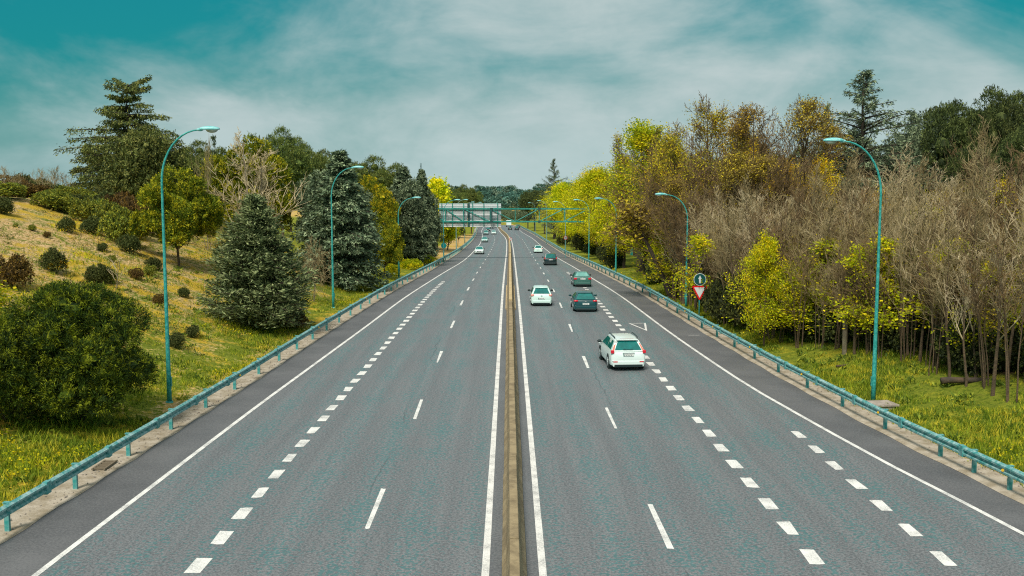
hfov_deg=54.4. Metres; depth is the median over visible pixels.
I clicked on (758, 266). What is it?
bare tree
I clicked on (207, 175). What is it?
bare tree
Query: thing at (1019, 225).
bare tree
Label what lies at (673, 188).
budding tree
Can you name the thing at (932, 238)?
bare tree
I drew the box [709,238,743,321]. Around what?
bare tree
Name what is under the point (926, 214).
bare tree
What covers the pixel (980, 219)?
bare tree
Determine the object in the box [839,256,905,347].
young tree
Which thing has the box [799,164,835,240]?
bare tree
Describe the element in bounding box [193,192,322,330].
yew tree
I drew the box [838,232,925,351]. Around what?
young tree
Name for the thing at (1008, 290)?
undergrowth
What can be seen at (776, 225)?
bare tree
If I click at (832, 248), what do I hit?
young tree
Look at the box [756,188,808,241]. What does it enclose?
bare tree
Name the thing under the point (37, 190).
shrub
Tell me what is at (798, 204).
bare tree
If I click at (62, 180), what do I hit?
bare tree
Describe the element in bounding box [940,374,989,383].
fallen log
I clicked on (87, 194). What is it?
shrub
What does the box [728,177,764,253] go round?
bare tree
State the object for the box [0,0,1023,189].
sky
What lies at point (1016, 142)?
stone pine
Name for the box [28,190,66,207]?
shrub
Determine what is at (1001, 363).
undergrowth
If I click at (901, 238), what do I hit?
bare tree
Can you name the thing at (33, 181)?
shrub
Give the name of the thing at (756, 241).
bare tree
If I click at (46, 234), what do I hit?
shrub
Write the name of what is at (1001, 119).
stone pine
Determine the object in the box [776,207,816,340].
bare tree
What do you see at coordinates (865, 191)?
bare tree
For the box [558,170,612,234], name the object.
spring tree
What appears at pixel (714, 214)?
bare tree
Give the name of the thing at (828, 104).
cedar tree
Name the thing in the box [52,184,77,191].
shrub
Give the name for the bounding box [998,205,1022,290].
bare tree
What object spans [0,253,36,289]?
shrub
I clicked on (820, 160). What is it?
budding tree
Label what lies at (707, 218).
bare tree
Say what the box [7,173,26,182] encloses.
bare tree
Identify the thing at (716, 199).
bare tree
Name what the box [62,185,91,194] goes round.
shrub
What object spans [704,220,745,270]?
bare tree
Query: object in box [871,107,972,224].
evergreen tree
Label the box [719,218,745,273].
bare tree
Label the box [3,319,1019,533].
gravel
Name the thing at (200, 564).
road markings
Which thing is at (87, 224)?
shrub
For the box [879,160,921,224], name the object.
bare tree
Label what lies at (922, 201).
bare tree
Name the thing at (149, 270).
shrub
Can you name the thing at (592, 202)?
spring tree
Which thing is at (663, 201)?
spring tree
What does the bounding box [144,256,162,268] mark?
shrub
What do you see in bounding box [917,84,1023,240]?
stone pine
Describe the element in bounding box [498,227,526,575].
median barrier
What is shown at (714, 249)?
bare tree
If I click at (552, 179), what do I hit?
cedar tree
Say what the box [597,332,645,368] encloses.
estate car
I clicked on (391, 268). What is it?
shrub
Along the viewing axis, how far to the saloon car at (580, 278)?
97.77 m
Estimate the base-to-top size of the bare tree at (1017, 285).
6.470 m
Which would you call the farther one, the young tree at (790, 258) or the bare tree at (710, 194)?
the bare tree at (710, 194)
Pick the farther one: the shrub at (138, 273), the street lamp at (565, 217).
the street lamp at (565, 217)
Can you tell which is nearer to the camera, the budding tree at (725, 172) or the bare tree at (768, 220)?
the bare tree at (768, 220)
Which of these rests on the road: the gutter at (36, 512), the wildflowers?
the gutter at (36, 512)
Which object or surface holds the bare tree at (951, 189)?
on the ground at (44, 221)
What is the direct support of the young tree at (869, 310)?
on the ground at (44, 221)
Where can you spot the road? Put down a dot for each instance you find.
(602, 483)
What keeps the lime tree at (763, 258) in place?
on the ground at (44, 221)
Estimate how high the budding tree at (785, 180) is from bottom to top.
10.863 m
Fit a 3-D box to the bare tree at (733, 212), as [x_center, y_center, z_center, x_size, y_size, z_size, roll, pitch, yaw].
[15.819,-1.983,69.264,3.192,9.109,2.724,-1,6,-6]
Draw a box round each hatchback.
[528,285,552,304]
[532,245,542,252]
[569,291,596,310]
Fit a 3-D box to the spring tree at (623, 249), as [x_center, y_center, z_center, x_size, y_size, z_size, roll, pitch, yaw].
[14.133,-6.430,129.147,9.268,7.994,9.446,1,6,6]
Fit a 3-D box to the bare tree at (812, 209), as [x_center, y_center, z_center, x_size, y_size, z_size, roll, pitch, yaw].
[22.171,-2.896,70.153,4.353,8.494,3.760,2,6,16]
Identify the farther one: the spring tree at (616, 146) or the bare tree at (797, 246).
the spring tree at (616, 146)
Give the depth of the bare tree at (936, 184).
84.38 m
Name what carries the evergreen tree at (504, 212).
on the ground at (44, 221)
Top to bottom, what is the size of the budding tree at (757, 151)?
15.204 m
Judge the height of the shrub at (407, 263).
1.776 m
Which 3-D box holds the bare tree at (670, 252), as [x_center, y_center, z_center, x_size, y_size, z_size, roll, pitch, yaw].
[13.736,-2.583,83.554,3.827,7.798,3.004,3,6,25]
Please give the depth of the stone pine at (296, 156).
128.53 m
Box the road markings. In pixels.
[32,226,1023,575]
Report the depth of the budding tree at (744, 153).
97.45 m
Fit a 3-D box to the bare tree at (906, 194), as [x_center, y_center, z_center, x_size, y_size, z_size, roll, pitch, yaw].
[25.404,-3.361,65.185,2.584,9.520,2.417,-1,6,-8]
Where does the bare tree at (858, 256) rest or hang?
on the ground at (44, 221)
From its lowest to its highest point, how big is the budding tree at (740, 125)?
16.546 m
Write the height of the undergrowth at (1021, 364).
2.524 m
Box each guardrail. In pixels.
[0,227,477,531]
[516,224,1023,489]
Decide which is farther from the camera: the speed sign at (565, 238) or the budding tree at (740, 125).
the speed sign at (565, 238)
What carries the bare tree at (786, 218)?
on the ground at (44, 221)
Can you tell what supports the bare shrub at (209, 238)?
on the ground at (44, 221)
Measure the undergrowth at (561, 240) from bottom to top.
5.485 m
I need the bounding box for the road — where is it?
[0,225,1023,575]
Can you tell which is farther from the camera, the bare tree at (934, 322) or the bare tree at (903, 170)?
the bare tree at (903, 170)
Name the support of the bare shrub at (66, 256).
on the ground at (44, 221)
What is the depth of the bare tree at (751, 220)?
69.96 m
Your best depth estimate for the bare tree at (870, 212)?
54.72 m
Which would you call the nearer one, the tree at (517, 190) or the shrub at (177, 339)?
the shrub at (177, 339)
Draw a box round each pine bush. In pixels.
[0,308,87,422]
[1,277,160,420]
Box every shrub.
[0,174,30,197]
[0,181,28,197]
[0,183,43,197]
[0,197,14,214]
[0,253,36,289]
[12,173,48,184]
[13,183,52,197]
[25,178,52,184]
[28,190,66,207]
[28,224,36,230]
[38,247,68,271]
[41,187,72,196]
[42,231,51,236]
[44,183,63,190]
[49,194,85,212]
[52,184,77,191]
[55,215,76,231]
[55,243,78,274]
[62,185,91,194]
[68,197,100,219]
[70,193,91,200]
[78,191,97,198]
[78,215,101,234]
[83,198,105,219]
[84,263,113,283]
[91,189,117,200]
[91,197,125,233]
[95,204,136,242]
[96,243,108,250]
[102,190,138,208]
[104,270,118,281]
[106,254,116,261]
[107,252,126,288]
[114,234,141,253]
[119,195,150,237]
[128,268,143,279]
[143,265,156,275]
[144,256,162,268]
[152,293,168,304]
[164,331,184,347]
[177,287,189,296]
[185,324,199,337]
[192,225,225,249]
[284,310,308,329]
[293,236,335,301]
[383,263,400,275]
[400,258,423,269]
[423,254,437,264]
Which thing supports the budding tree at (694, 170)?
on the ground at (44, 221)
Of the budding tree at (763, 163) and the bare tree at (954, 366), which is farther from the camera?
the budding tree at (763, 163)
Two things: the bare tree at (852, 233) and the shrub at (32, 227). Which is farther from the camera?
the shrub at (32, 227)
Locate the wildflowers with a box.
[0,221,1023,478]
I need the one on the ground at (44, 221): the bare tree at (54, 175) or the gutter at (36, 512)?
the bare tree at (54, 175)
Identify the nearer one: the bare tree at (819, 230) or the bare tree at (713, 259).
the bare tree at (819, 230)
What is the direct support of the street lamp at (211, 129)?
on the ground at (44, 221)
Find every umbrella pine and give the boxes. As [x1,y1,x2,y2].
[517,191,531,228]
[520,189,544,230]
[532,194,545,233]
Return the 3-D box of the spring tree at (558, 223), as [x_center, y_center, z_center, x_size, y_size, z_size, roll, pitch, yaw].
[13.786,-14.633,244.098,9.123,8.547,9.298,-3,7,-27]
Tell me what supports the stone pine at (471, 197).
on the ground at (44, 221)
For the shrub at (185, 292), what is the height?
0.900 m
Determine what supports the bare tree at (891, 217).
on the ground at (44, 221)
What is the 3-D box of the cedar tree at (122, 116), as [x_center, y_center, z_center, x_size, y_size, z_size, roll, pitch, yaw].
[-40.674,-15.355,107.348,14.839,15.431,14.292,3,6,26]
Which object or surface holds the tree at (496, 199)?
on the ground at (44, 221)
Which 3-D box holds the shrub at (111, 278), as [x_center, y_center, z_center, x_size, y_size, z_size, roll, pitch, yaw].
[-25.817,-0.730,63.867,1.126,1.157,1.204,-2,6,-18]
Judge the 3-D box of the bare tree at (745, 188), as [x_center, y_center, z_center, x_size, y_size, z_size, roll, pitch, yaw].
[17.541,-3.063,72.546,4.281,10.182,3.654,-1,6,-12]
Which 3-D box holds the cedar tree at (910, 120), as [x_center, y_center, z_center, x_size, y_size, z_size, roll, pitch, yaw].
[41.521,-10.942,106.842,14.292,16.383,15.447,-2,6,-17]
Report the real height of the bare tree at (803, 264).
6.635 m
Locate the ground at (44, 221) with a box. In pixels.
[0,197,1023,512]
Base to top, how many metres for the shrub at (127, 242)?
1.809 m
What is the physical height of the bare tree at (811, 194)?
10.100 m
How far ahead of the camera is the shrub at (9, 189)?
81.03 m
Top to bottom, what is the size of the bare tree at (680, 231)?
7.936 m
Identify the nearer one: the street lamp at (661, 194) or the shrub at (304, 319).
the shrub at (304, 319)
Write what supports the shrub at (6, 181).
on the ground at (44, 221)
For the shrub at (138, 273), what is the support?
on the ground at (44, 221)
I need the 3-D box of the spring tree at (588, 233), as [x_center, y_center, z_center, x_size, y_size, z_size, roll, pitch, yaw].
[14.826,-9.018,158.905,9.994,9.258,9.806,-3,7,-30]
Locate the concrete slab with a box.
[866,400,898,409]
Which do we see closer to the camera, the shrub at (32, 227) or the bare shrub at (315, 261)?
the shrub at (32, 227)
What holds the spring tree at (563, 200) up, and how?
on the ground at (44, 221)
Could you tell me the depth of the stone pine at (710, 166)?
132.45 m
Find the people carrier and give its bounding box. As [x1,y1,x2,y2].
[542,253,556,264]
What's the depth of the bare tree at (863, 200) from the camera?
57.55 m
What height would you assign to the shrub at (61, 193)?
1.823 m
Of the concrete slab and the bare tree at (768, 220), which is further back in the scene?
the bare tree at (768, 220)
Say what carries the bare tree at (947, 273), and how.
on the ground at (44, 221)
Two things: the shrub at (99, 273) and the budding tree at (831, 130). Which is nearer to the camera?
the shrub at (99, 273)
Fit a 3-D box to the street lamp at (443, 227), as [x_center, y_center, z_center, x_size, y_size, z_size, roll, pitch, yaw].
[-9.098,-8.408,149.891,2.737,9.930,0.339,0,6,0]
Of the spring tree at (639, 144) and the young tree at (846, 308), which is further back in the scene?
the spring tree at (639, 144)
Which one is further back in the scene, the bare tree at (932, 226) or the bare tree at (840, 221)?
the bare tree at (840, 221)
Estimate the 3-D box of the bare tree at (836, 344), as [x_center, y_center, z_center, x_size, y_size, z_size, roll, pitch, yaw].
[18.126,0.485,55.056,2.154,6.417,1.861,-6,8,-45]
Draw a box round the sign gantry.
[437,203,632,254]
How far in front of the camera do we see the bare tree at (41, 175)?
93.38 m
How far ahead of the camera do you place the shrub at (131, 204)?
80.64 m
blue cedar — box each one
[288,168,384,266]
[295,149,394,291]
[382,176,436,257]
[389,165,431,265]
[416,169,439,256]
[427,187,444,246]
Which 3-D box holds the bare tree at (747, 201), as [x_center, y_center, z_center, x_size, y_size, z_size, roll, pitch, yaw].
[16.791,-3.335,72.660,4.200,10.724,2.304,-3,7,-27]
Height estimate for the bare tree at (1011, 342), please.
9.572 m
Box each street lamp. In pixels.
[161,126,219,402]
[331,166,363,307]
[398,197,420,276]
[443,199,459,262]
[553,201,565,235]
[574,199,589,262]
[594,197,616,271]
[655,193,687,305]
[823,138,881,399]
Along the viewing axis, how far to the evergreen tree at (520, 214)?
596.19 m
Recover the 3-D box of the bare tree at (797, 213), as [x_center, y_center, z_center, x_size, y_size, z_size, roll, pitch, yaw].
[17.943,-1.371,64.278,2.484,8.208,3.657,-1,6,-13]
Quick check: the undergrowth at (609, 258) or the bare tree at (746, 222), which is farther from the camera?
the undergrowth at (609, 258)
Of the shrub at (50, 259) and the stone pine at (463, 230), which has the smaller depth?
the shrub at (50, 259)
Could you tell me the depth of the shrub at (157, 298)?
62.29 m
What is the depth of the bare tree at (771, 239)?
62.66 m
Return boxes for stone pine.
[126,162,226,266]
[176,150,211,182]
[178,138,227,189]
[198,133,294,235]
[245,124,313,235]
[279,142,329,215]
[283,183,300,231]
[316,148,330,164]
[352,154,407,208]
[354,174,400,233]
[368,212,405,276]
[447,185,467,216]
[455,184,479,235]
[457,227,465,238]
[468,186,483,233]
[682,150,722,201]
[786,146,808,176]
[892,98,972,157]
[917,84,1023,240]
[940,124,1023,252]
[962,93,1023,260]
[981,122,1023,211]
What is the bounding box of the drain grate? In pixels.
[91,460,117,469]
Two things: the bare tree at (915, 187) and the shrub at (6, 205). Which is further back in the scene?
the shrub at (6, 205)
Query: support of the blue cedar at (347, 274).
on the ground at (44, 221)
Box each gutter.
[0,227,478,543]
[514,225,1023,503]
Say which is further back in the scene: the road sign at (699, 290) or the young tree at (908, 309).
the road sign at (699, 290)
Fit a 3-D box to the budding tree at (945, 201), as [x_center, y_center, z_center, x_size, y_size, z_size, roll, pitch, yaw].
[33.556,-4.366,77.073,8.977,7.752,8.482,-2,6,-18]
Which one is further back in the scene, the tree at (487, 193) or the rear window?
the tree at (487, 193)
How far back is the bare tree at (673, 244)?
84.77 m
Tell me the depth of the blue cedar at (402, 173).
135.43 m
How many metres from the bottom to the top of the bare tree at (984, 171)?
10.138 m
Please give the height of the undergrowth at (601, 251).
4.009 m
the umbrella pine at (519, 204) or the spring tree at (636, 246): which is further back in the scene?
the umbrella pine at (519, 204)
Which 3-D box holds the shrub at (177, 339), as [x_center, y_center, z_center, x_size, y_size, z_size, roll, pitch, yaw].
[-18.122,2.882,53.626,1.056,1.109,1.180,-5,8,-41]
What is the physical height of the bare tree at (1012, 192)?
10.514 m
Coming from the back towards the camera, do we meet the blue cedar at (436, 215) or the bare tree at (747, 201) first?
the blue cedar at (436, 215)
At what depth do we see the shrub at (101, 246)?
71.43 m
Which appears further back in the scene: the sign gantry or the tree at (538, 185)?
the tree at (538, 185)
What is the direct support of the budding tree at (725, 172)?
on the ground at (44, 221)
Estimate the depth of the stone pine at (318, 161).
147.25 m
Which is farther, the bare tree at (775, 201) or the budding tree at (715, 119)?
the budding tree at (715, 119)
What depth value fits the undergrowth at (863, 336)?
54.42 m
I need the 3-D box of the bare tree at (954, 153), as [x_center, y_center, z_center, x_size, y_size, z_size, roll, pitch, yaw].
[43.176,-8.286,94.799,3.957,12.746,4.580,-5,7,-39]
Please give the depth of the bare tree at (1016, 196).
54.59 m
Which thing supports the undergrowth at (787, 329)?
on the ground at (44, 221)
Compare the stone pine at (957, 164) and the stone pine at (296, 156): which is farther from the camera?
the stone pine at (296, 156)
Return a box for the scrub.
[0,194,330,423]
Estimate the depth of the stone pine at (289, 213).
279.00 m
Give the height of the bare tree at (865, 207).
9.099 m
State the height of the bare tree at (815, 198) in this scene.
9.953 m
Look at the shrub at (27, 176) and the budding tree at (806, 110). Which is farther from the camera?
the shrub at (27, 176)
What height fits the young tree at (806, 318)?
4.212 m
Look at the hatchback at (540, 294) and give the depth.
79.79 m
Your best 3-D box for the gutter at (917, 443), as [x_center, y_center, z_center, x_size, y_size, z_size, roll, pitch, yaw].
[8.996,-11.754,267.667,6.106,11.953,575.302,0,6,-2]
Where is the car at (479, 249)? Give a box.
[474,246,484,253]
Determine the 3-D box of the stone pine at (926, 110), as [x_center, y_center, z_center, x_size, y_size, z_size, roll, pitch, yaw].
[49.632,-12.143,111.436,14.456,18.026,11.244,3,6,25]
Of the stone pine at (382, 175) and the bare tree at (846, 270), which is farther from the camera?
the stone pine at (382, 175)
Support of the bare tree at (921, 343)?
on the ground at (44, 221)
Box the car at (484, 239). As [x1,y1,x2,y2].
[481,237,488,241]
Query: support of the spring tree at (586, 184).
on the ground at (44, 221)
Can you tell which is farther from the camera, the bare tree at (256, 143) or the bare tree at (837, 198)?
the bare tree at (256, 143)
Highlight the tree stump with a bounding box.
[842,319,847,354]
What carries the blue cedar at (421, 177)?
on the ground at (44, 221)
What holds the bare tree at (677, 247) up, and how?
on the ground at (44, 221)
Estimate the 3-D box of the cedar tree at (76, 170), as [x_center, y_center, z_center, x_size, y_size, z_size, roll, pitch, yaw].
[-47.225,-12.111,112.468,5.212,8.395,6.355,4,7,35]
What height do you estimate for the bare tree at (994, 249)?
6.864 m
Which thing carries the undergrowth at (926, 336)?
on the ground at (44, 221)
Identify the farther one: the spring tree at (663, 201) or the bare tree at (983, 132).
the spring tree at (663, 201)
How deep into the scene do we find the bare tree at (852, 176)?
64.92 m
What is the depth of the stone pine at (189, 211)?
74.71 m
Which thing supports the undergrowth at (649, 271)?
on the ground at (44, 221)
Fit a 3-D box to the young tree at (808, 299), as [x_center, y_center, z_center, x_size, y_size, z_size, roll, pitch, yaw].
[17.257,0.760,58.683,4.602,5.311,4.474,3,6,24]
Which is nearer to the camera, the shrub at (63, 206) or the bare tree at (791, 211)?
the bare tree at (791, 211)
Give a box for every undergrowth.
[556,225,571,244]
[570,232,590,251]
[582,239,597,254]
[596,241,617,261]
[603,248,622,268]
[644,255,671,283]
[701,269,733,325]
[718,271,772,331]
[769,306,806,334]
[799,300,852,340]
[848,314,871,342]
[863,304,904,352]
[885,297,930,353]
[923,301,982,351]
[929,306,982,374]
[952,313,1023,375]
[971,272,1023,318]
[1015,330,1023,369]
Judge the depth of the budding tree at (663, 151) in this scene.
95.33 m
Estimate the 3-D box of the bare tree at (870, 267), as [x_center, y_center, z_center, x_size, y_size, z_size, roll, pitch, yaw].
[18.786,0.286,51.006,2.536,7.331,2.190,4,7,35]
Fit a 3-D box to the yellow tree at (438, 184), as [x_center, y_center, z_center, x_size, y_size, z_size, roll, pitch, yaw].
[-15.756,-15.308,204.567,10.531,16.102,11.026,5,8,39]
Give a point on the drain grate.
(104, 464)
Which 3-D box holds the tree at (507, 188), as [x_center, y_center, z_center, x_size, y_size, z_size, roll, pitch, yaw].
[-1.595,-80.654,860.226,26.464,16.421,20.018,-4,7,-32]
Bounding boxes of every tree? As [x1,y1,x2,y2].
[0,165,26,181]
[0,266,20,316]
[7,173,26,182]
[29,167,63,186]
[36,174,72,186]
[39,165,64,183]
[53,74,198,196]
[66,143,102,191]
[92,185,124,193]
[98,122,188,202]
[191,137,212,250]
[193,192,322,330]
[207,127,310,231]
[208,135,218,172]
[427,174,455,247]
[430,189,446,229]
[439,227,462,249]
[473,185,502,190]
[476,186,499,198]
[484,196,509,209]
[495,191,519,207]
[496,185,517,190]
[501,186,521,193]
[501,209,514,220]
[505,210,520,220]
[512,188,529,206]
[513,209,536,222]
[526,178,573,224]
[531,187,555,237]
[532,158,567,238]
[532,183,554,189]
[539,161,612,254]
[548,176,586,225]
[551,212,582,249]
[553,215,564,244]
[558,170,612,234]
[567,213,604,258]
[576,187,626,244]
[578,177,616,214]
[585,194,672,297]
[588,213,635,267]
[591,128,634,266]
[597,119,669,271]
[604,192,655,274]
[607,119,719,299]
[608,117,689,260]
[614,228,692,289]
[621,133,724,218]
[628,147,720,219]
[635,141,696,277]
[636,175,711,304]
[639,221,672,258]
[653,208,689,297]
[654,216,686,298]
[657,92,763,205]
[657,229,716,313]
[662,183,714,296]
[664,202,701,303]
[664,210,707,305]
[666,216,700,301]
[674,195,726,277]
[675,220,695,305]
[676,148,782,273]
[677,187,699,285]
[679,205,727,281]
[684,203,712,309]
[697,183,720,213]
[698,199,721,311]
[699,185,729,239]
[699,247,740,280]
[702,232,732,313]
[703,208,747,326]
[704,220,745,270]
[704,224,727,274]
[705,208,730,274]
[706,246,725,280]
[709,118,770,200]
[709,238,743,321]
[710,130,789,198]
[710,216,738,325]
[712,101,802,225]
[713,213,746,271]
[714,170,766,267]
[714,206,726,247]
[716,189,777,259]
[716,194,754,272]
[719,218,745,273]
[720,191,762,254]
[721,228,798,346]
[721,279,844,340]
[723,176,776,241]
[723,231,756,330]
[723,255,755,306]
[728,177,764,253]
[730,204,798,336]
[731,152,809,226]
[738,193,774,250]
[738,209,790,333]
[741,176,774,234]
[742,284,793,336]
[745,234,866,316]
[747,155,831,224]
[747,210,793,278]
[748,196,804,331]
[749,200,804,247]
[749,228,780,334]
[750,93,862,197]
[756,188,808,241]
[757,164,799,209]
[757,199,788,236]
[759,157,824,226]
[759,243,821,305]
[760,185,804,226]
[761,258,839,340]
[766,230,796,340]
[767,244,802,342]
[768,204,806,258]
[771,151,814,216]
[772,237,819,343]
[775,239,827,347]
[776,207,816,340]
[777,121,867,193]
[779,195,807,244]
[779,200,850,269]
[780,227,806,302]
[783,169,833,235]
[787,174,835,259]
[790,150,848,235]
[791,184,828,266]
[791,225,823,333]
[796,69,966,236]
[796,190,855,342]
[796,213,835,340]
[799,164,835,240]
[801,187,889,280]
[803,162,833,243]
[803,186,843,241]
[803,256,871,305]
[803,262,840,347]
[806,181,859,239]
[807,103,856,238]
[813,203,869,339]
[813,243,911,353]
[814,212,842,257]
[816,260,904,341]
[820,157,876,237]
[820,172,885,287]
[821,210,868,342]
[821,227,851,347]
[822,248,854,318]
[824,241,852,349]
[827,147,882,223]
[828,173,848,224]
[829,134,917,220]
[835,244,867,350]
[836,183,878,242]
[838,202,885,341]
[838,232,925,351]
[839,176,892,242]
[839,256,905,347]
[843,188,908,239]
[843,273,906,348]
[846,110,923,185]
[847,164,897,244]
[849,237,885,353]
[852,223,906,358]
[854,208,895,348]
[856,185,903,275]
[863,143,919,241]
[869,226,928,360]
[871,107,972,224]
[878,186,916,298]
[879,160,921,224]
[880,197,920,303]
[880,251,1004,328]
[881,230,933,353]
[882,164,918,241]
[882,168,938,282]
[882,190,959,357]
[882,190,960,292]
[885,233,1021,360]
[887,189,952,284]
[891,152,942,225]
[893,235,958,361]
[894,204,954,347]
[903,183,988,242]
[903,203,982,356]
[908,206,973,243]
[909,245,959,367]
[910,195,980,345]
[911,158,988,233]
[912,249,962,375]
[913,218,958,366]
[915,219,978,376]
[916,174,973,241]
[917,181,1016,259]
[922,243,966,367]
[924,261,1023,370]
[928,162,961,221]
[931,130,1002,236]
[932,253,993,386]
[935,198,1023,311]
[936,192,985,247]
[936,194,1014,369]
[940,171,987,246]
[941,139,969,238]
[941,238,978,365]
[949,246,1014,388]
[953,114,1023,237]
[953,147,995,246]
[954,248,994,376]
[955,183,1003,243]
[959,144,1023,267]
[959,204,1014,371]
[960,242,1019,376]
[961,155,998,200]
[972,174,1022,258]
[972,232,1023,402]
[973,165,1013,236]
[978,178,1023,378]
[979,223,1023,395]
[980,220,1019,309]
[985,245,1023,332]
[989,153,1023,228]
[993,157,1023,250]
[993,188,1023,263]
[996,254,1023,319]
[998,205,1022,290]
[1003,184,1022,261]
[1005,240,1023,288]
[1006,195,1023,276]
[1010,243,1023,289]
[1011,176,1023,238]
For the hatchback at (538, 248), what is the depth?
194.46 m
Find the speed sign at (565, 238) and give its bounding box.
[564,236,567,257]
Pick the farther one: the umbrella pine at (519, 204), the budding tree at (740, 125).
the umbrella pine at (519, 204)
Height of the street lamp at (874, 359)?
11.930 m
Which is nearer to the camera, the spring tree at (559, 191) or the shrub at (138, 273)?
the shrub at (138, 273)
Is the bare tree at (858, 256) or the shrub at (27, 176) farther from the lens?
the shrub at (27, 176)
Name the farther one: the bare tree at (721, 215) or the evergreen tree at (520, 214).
the evergreen tree at (520, 214)
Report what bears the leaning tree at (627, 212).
on the ground at (44, 221)
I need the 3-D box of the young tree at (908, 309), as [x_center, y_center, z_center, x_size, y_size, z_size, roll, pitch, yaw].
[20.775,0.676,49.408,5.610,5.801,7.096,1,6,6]
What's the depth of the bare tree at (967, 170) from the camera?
62.30 m
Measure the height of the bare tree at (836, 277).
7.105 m
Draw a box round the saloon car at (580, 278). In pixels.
[570,271,590,285]
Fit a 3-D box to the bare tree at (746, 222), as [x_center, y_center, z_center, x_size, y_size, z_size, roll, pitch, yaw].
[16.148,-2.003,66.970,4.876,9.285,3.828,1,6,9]
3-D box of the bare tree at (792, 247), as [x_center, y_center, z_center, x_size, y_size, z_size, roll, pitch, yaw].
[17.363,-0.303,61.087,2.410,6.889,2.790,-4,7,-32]
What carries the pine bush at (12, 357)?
on the ground at (44, 221)
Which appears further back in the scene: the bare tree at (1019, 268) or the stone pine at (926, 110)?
the stone pine at (926, 110)
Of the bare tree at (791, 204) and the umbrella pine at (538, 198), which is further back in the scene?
the umbrella pine at (538, 198)
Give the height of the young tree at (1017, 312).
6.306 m
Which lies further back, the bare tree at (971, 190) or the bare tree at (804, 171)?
the bare tree at (804, 171)
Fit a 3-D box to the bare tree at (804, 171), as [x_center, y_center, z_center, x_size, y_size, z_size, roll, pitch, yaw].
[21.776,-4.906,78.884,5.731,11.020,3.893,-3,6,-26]
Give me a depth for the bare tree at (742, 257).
64.36 m
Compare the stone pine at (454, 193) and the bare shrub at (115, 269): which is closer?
the bare shrub at (115, 269)
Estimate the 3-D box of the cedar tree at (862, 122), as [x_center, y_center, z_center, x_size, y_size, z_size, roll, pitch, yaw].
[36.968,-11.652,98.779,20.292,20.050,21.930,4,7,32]
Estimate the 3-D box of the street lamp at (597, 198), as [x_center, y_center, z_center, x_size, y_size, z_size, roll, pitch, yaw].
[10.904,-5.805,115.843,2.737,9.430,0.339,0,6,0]
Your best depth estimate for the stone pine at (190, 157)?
143.04 m
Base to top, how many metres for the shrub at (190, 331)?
0.974 m
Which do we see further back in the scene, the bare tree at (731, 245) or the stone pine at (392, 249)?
the stone pine at (392, 249)
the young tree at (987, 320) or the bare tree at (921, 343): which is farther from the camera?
the bare tree at (921, 343)
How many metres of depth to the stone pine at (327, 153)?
173.02 m
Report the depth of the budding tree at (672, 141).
83.27 m
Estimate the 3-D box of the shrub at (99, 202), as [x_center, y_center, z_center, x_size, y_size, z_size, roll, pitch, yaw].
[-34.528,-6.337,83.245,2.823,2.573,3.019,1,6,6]
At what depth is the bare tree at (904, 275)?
51.16 m
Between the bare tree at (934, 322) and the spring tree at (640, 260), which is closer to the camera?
the bare tree at (934, 322)
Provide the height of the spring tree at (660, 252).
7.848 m
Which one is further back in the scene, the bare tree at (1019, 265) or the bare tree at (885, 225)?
the bare tree at (885, 225)
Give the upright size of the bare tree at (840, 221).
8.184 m
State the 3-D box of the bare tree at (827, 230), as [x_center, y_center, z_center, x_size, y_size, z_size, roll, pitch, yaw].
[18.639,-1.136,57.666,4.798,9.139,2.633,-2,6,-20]
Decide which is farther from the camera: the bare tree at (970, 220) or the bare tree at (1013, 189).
the bare tree at (1013, 189)
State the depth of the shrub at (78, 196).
86.50 m
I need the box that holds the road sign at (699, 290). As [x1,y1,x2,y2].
[692,273,706,320]
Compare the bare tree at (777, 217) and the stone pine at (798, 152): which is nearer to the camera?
the bare tree at (777, 217)
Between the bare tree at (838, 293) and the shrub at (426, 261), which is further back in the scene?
the shrub at (426, 261)
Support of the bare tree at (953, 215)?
on the ground at (44, 221)
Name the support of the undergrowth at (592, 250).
on the ground at (44, 221)
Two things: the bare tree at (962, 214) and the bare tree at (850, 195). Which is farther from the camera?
the bare tree at (850, 195)
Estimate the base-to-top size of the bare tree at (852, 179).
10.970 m
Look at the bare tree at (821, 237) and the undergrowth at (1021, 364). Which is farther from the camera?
the bare tree at (821, 237)
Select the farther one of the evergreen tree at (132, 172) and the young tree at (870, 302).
the evergreen tree at (132, 172)
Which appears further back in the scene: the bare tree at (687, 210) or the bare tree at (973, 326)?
the bare tree at (687, 210)
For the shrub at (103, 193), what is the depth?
88.34 m
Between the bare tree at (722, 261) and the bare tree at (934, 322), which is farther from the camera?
the bare tree at (722, 261)
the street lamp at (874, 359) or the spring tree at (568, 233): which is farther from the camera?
the spring tree at (568, 233)

